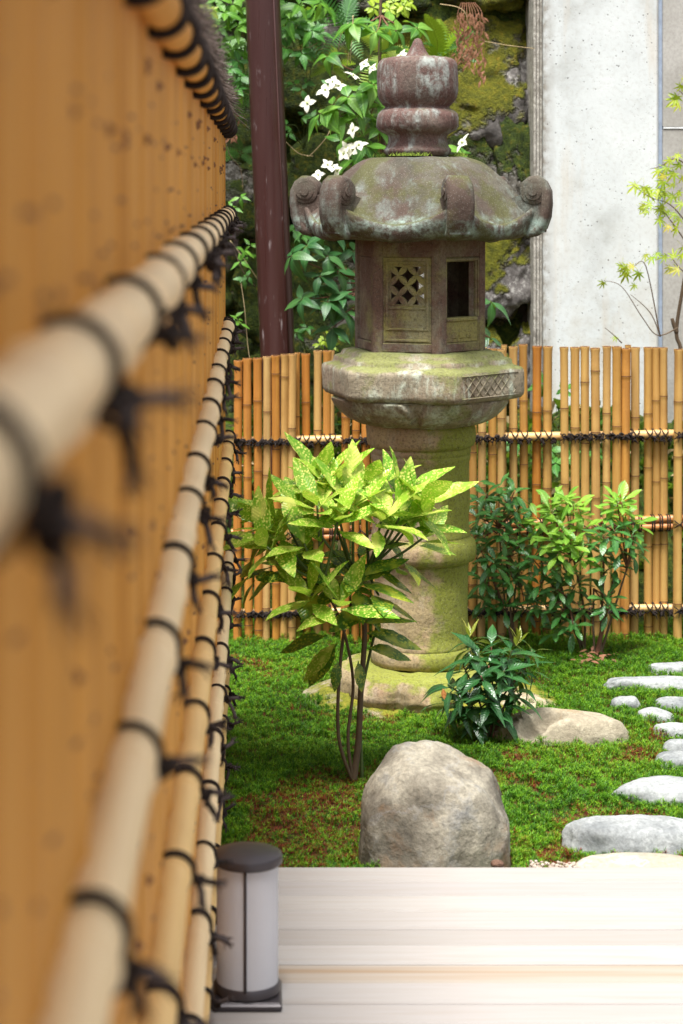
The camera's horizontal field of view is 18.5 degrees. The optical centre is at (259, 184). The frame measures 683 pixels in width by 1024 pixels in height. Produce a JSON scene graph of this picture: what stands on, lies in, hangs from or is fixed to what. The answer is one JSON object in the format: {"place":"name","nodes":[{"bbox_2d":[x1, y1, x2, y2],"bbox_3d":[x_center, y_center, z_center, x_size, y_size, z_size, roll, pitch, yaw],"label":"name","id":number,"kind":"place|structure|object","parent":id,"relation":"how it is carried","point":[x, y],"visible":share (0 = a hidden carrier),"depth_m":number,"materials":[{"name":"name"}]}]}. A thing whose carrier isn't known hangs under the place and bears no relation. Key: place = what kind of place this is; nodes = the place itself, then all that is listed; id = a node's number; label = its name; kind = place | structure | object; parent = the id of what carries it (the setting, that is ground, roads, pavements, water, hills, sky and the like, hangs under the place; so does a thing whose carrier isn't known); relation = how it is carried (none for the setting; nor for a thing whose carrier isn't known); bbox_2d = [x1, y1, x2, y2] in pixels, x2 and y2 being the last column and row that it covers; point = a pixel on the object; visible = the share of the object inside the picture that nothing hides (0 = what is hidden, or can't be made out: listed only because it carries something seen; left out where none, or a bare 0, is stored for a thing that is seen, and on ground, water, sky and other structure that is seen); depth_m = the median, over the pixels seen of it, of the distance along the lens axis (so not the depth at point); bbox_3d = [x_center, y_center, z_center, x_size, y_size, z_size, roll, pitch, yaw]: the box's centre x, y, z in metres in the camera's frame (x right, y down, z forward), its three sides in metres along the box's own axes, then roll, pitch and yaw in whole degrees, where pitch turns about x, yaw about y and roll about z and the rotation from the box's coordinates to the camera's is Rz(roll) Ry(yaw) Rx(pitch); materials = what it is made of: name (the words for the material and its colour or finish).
{"place":"outdoors","nodes":[
{"label":"outdoors","id":0,"kind":"place"},
{"bbox_2d":[221,619,682,867],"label":"ground","id":1,"kind":"structure","parent":0,"point":[313,853],"depth_m":5.65,"materials":[{"name":"green plant"}]},
{"bbox_2d":[0,0,247,1023],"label":"side bamboo fence","id":2,"kind":"object","parent":1,"relation":"on","point":[120,222],"visible":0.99,"depth_m":1.32,"materials":[{"name":"beige wood"}]},
{"bbox_2d":[245,0,294,473],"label":"brown post","id":3,"kind":"object","parent":1,"relation":"on","point":[269,159],"visible":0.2,"depth_m":7.79,"materials":[{"name":"paint"}]},
{"bbox_2d":[223,432,478,782],"bbox_3d":[0.238,1.132,5.564,0.693,0.932,0.513,0,0,0],"label":"spotted laurel","id":4,"kind":"object","parent":1,"relation":"on","point":[349,481],"visible":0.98,"depth_m":5.53,"materials":[{"name":"green plant"}]},
{"bbox_2d":[205,0,530,418],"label":"rock wall","id":5,"kind":"structure","parent":1,"relation":"on","point":[492,112],"depth_m":8.34,"materials":[{"name":"stone"}]},
{"bbox_2d":[200,4,217,30],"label":"wall weed","id":6,"kind":"object","parent":5,"relation":"attached to","point":[213,13],"depth_m":7.90,"materials":[{"name":"yellow plant"}]},
{"bbox_2d":[203,0,247,67],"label":"wall weed","id":7,"kind":"object","parent":5,"relation":"attached to","point":[228,14],"depth_m":8.00,"materials":[{"name":"green plant"}]},
{"bbox_2d":[225,138,242,186],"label":"dry vine","id":8,"kind":"object","parent":5,"relation":"attached to","point":[235,162],"visible":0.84,"depth_m":8.04,"materials":[{"name":"brown plant"}]},
{"bbox_2d":[225,114,239,142],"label":"dry fern","id":9,"kind":"object","parent":8,"relation":"attached to","point":[232,139],"visible":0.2,"depth_m":8.02,"materials":[{"name":"brown plant"}]},
{"bbox_2d":[219,44,248,104],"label":"wall weed","id":10,"kind":"object","parent":5,"relation":"attached to","point":[237,70],"depth_m":8.00,"materials":[{"name":"green plant"}]},
{"bbox_2d":[221,37,247,86],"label":"fern","id":11,"kind":"object","parent":5,"relation":"attached to","point":[233,42],"visible":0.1,"depth_m":8.11,"materials":[{"name":"green plant"}]},
{"bbox_2d":[225,134,251,164],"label":"fern","id":12,"kind":"object","parent":5,"relation":"attached to","point":[243,155],"visible":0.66,"depth_m":8.12,"materials":[{"name":"green plant"}]},
{"bbox_2d":[228,193,250,212],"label":"wall weed","id":13,"kind":"object","parent":5,"relation":"attached to","point":[240,201],"depth_m":8.00,"materials":[{"name":"green plant"}]},
{"bbox_2d":[230,311,248,328],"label":"wall weed","id":14,"kind":"object","parent":5,"relation":"attached to","point":[235,317],"depth_m":8.02,"materials":[{"name":"green plant"}]},
{"bbox_2d":[234,73,249,124],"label":"fern","id":15,"kind":"object","parent":5,"relation":"attached to","point":[245,101],"visible":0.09,"depth_m":8.11,"materials":[{"name":"green plant"}]},
{"bbox_2d":[233,270,252,294],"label":"wall weed","id":16,"kind":"object","parent":5,"relation":"attached to","point":[242,280],"depth_m":8.04,"materials":[{"name":"green plant"}]},
{"bbox_2d":[240,282,249,357],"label":"dry vine","id":17,"kind":"object","parent":16,"relation":"hanging from","point":[245,317],"visible":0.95,"depth_m":8.04,"materials":[{"name":"plant"}]},
{"bbox_2d":[231,239,255,272],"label":"wall weed","id":18,"kind":"object","parent":5,"relation":"attached to","point":[243,254],"depth_m":8.00,"materials":[{"name":"green plant"}]},
{"bbox_2d":[290,225,310,246],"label":"wall weed","id":19,"kind":"object","parent":5,"relation":"attached to","point":[305,238],"depth_m":8.02,"materials":[{"name":"green plant"}]},
{"bbox_2d":[285,110,319,148],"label":"wall weed","id":20,"kind":"object","parent":5,"relation":"attached to","point":[305,118],"depth_m":8.06,"materials":[{"name":"green plant"}]},
{"bbox_2d":[281,1,330,54],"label":"fern","id":21,"kind":"object","parent":5,"relation":"attached to","point":[319,21],"visible":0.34,"depth_m":8.11,"materials":[{"name":"green plant"}]},
{"bbox_2d":[284,43,328,104],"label":"wall weed","id":22,"kind":"object","parent":5,"relation":"attached to","point":[314,56],"depth_m":8.05,"materials":[{"name":"green plant"}]},
{"bbox_2d":[281,16,333,69],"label":"wall weed","id":23,"kind":"object","parent":5,"relation":"attached to","point":[313,33],"depth_m":7.99,"materials":[{"name":"green plant"}]},
{"bbox_2d":[280,0,336,41],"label":"wall weed","id":24,"kind":"object","parent":5,"relation":"attached to","point":[309,17],"depth_m":7.99,"materials":[{"name":"green plant"}]},
{"bbox_2d":[294,324,345,352],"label":"wall weed","id":25,"kind":"object","parent":5,"relation":"attached to","point":[301,331],"depth_m":8.08,"materials":[{"name":"green plant"}]},
{"bbox_2d":[312,331,339,351],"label":"wall weed","id":26,"kind":"object","parent":5,"relation":"attached to","point":[321,342],"depth_m":8.02,"materials":[{"name":"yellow plant"}]},
{"bbox_2d":[311,47,354,79],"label":"fern","id":27,"kind":"object","parent":5,"relation":"attached to","point":[336,68],"visible":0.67,"depth_m":8.12,"materials":[{"name":"green plant"}]},
{"bbox_2d":[317,0,388,58],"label":"fern","id":28,"kind":"object","parent":5,"relation":"attached to","point":[348,6],"visible":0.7,"depth_m":8.11,"materials":[{"name":"green plant"}]},
{"bbox_2d":[359,24,408,83],"bbox_3d":[0.481,-0.490,8.126,0.237,0.277,0.181,0,0,35],"label":"fern","id":29,"kind":"object","parent":5,"relation":"attached to","point":[385,43],"visible":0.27,"depth_m":8.12,"materials":[{"name":"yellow plant"}]},
{"bbox_2d":[364,0,416,23],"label":"wall weed","id":30,"kind":"object","parent":5,"relation":"attached to","point":[402,8],"depth_m":8.00,"materials":[{"name":"yellow plant"}]},
{"bbox_2d":[424,14,474,56],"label":"fern","id":31,"kind":"object","parent":5,"relation":"attached to","point":[440,42],"visible":0.79,"depth_m":8.08,"materials":[{"name":"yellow plant"}]},
{"bbox_2d":[423,31,476,62],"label":"fern","id":32,"kind":"object","parent":5,"relation":"attached to","point":[454,51],"visible":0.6,"depth_m":8.11,"materials":[{"name":"green plant"}]},
{"bbox_2d":[440,4,534,48],"bbox_3d":[0.875,-0.606,8.040,0.364,0.174,0.023,0,0,0],"label":"dry vine","id":33,"kind":"object","parent":5,"relation":"attached to","point":[471,32],"visible":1,"depth_m":8.04,"materials":[{"name":"plant"}]},
{"bbox_2d":[450,2,488,88],"bbox_3d":[0.803,-0.532,8.049,0.150,0.338,0.084,0,0,0],"label":"dry fern","id":34,"kind":"object","parent":33,"relation":"attached to","point":[469,51],"visible":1,"depth_m":8.02,"materials":[{"name":"brown plant"}]},
{"bbox_2d":[284,0,510,349],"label":"dogwood","id":35,"kind":"object","parent":1,"relation":"on","point":[362,99],"visible":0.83,"depth_m":7.63,"materials":[{"name":"green plant"}]},
{"bbox_2d":[302,679,555,718],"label":"foundation slab","id":36,"kind":"structure","parent":1,"relation":"on","point":[324,687],"depth_m":6.46,"materials":[{"name":"beige stone"}]},
{"bbox_2d":[289,38,552,713],"bbox_3d":[0.504,0.587,6.599,0.815,2.094,0.823,0,0,0],"label":"stone lantern","id":37,"kind":"object","parent":36,"relation":"on","point":[429,382],"visible":0.85,"depth_m":6.45,"materials":[{"name":"green"}]},
{"bbox_2d":[359,740,510,867],"bbox_3d":[0.414,1.628,4.920,0.366,0.607,0.330,0,0,0],"label":"boulder","id":38,"kind":"object","parent":1,"relation":"on","point":[429,804],"visible":0.54,"depth_m":4.82,"materials":[{"name":"grey stone"}]},
{"bbox_2d":[209,868,682,1023],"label":"wooden deck","id":39,"kind":"structure","parent":1,"relation":"on","point":[480,945],"depth_m":4.04,"materials":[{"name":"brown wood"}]},
{"bbox_2d":[213,841,282,1010],"bbox_3d":[-0.021,1.335,3.790,0.127,0.270,0.127,0,0,0],"label":"deck lamp","id":40,"kind":"object","parent":39,"relation":"on","point":[247,920],"visible":0.97,"depth_m":3.74,"materials":[{"name":"white metal"}]},
{"bbox_2d":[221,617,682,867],"bbox_3d":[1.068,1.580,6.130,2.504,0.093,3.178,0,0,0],"label":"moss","id":41,"kind":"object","parent":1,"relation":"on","point":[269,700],"visible":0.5,"depth_m":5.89,"materials":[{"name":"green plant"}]},
{"bbox_2d":[231,344,682,641],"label":"back bamboo fence","id":42,"kind":"object","parent":1,"relation":"on","point":[655,435],"visible":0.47,"depth_m":7.36,"materials":[{"name":"beige wood"}]},
{"bbox_2d":[422,619,554,747],"bbox_3d":[0.662,1.435,6.044,0.400,0.388,0.325,0,0,0],"label":"dark leaved shrub","id":43,"kind":"object","parent":1,"relation":"on","point":[502,672],"visible":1,"depth_m":5.98,"materials":[{"name":"green plant"}]},
{"bbox_2d":[490,859,503,867],"bbox_3d":[0.526,1.502,4.640,0.030,0.020,0.024,0,0,0],"label":"chip stone","id":44,"kind":"object","parent":1,"relation":"on","point":[495,863],"visible":0.95,"depth_m":4.63,"materials":[{"name":"brown stone"}]},
{"bbox_2d":[468,473,543,648],"bbox_3d":[0.828,1.305,7.208,0.312,0.614,0.253,0,0,0],"label":"evergreen shrub","id":45,"kind":"object","parent":1,"relation":"on","point":[512,570],"visible":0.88,"depth_m":7.19,"materials":[{"name":"green plant"}]},
{"bbox_2d":[529,860,586,867],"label":"gravel","id":46,"kind":"structure","parent":1,"relation":"on","point":[535,864],"depth_m":4.66,"materials":[{"name":"beige gravel"}]},
{"bbox_2d":[515,486,606,654],"bbox_3d":[1.024,1.317,7.114,0.321,0.578,0.261,0,0,0],"label":"lime tipped shrub","id":47,"kind":"object","parent":1,"relation":"on","point":[572,541],"visible":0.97,"depth_m":7.11,"materials":[{"name":"green plant"}]},
{"bbox_2d":[494,707,629,746],"bbox_3d":[0.866,1.600,6.034,0.395,0.171,0.168,0,0,0],"label":"flat stone","id":48,"kind":"object","parent":1,"relation":"on","point":[563,725],"visible":0.52,"depth_m":5.99,"materials":[{"name":"beige stone"}]},
{"bbox_2d":[525,0,661,415],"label":"concrete pillar","id":49,"kind":"structure","parent":1,"relation":"on","point":[594,77],"depth_m":8.20,"materials":[{"name":"white concrete"}]},
{"bbox_2d":[582,480,657,657],"bbox_3d":[1.217,1.303,7.067,0.268,0.603,0.217,0,0,0],"label":"slender shrub","id":50,"kind":"object","parent":1,"relation":"on","point":[602,611],"visible":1,"depth_m":7.05,"materials":[{"name":"green plant"}]},
{"bbox_2d":[562,814,682,854],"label":"stepping stone","id":51,"kind":"object","parent":1,"relation":"on","point":[631,833],"visible":0.48,"depth_m":4.99,"materials":[{"name":"grey stone"}]},
{"bbox_2d":[610,696,639,708],"bbox_3d":[1.117,1.598,6.390,0.096,0.080,0.100,0,0,0],"label":"stepping stone","id":52,"kind":"object","parent":1,"relation":"on","point":[632,701],"visible":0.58,"depth_m":6.36,"materials":[{"name":"grey stone"}]},
{"bbox_2d":[575,852,682,867],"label":"cream slab","id":53,"kind":"structure","parent":1,"relation":"on","point":[634,860],"depth_m":4.67,"materials":[{"name":"stone"}]},
{"bbox_2d":[597,75,682,514],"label":"maple","id":54,"kind":"object","parent":1,"relation":"on","point":[624,271],"visible":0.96,"depth_m":7.80,"materials":[{"name":"green plant"}]},
{"bbox_2d":[602,675,682,690],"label":"stepping stone","id":55,"kind":"object","parent":1,"relation":"on","point":[657,682],"visible":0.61,"depth_m":6.57,"materials":[{"name":"grey stone"}]},
{"bbox_2d":[612,775,682,805],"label":"stepping stone","id":56,"kind":"object","parent":1,"relation":"on","point":[665,787],"visible":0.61,"depth_m":5.44,"materials":[{"name":"grey stone"}]},
{"bbox_2d":[638,707,674,722],"bbox_3d":[1.178,1.592,6.220,0.114,0.073,0.100,0,0,0],"label":"stepping stone","id":57,"kind":"object","parent":1,"relation":"on","point":[665,715],"visible":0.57,"depth_m":6.19,"materials":[{"name":"grey stone"}]},
{"bbox_2d":[646,662,682,675],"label":"stepping stone","id":58,"kind":"object","parent":1,"relation":"on","point":[676,666],"visible":0.49,"depth_m":6.82,"materials":[{"name":"grey stone"}]},
{"bbox_2d":[653,722,682,737],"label":"stepping stone","id":59,"kind":"object","parent":1,"relation":"on","point":[674,728],"visible":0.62,"depth_m":6.05,"materials":[{"name":"grey stone"}]},
{"bbox_2d":[655,751,682,769],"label":"stepping stone","id":60,"kind":"object","parent":1,"relation":"on","point":[676,757],"visible":0.48,"depth_m":5.77,"materials":[{"name":"grey stone"}]},
{"bbox_2d":[655,696,682,711],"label":"stepping stone","id":61,"kind":"object","parent":1,"relation":"on","point":[667,701],"visible":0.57,"depth_m":6.33,"materials":[{"name":"grey stone"}]},
{"bbox_2d":[662,0,682,422],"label":"concrete wall","id":62,"kind":"structure","parent":1,"relation":"on","point":[672,67],"depth_m":8.21,"materials":[{"name":"white concrete"}]},
{"bbox_2d":[663,739,682,750],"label":"stepping stone","id":63,"kind":"object","parent":1,"relation":"on","point":[673,744],"visible":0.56,"depth_m":5.90,"materials":[{"name":"grey stone"}]},
{"bbox_2d":[225,396,682,624],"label":"earth slope","id":64,"kind":"structure","parent":0,"point":[337,429],"depth_m":7.94,"materials":[{"name":"green plant"}]},
{"bbox_2d":[225,393,682,621],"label":"undergrowth","id":65,"kind":"object","parent":64,"relation":"on","point":[641,463],"visible":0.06,"depth_m":7.98,"materials":[{"name":"green plant"}]},
{"bbox_2d":[506,372,602,477],"bbox_3d":[1.152,0.921,7.965,0.306,0.475,0.488,0,0,34],"label":"wall weed","id":66,"kind":"object","parent":64,"relation":"on","point":[556,468],"depth_m":7.87,"materials":[{"name":"green plant"}]}
]}

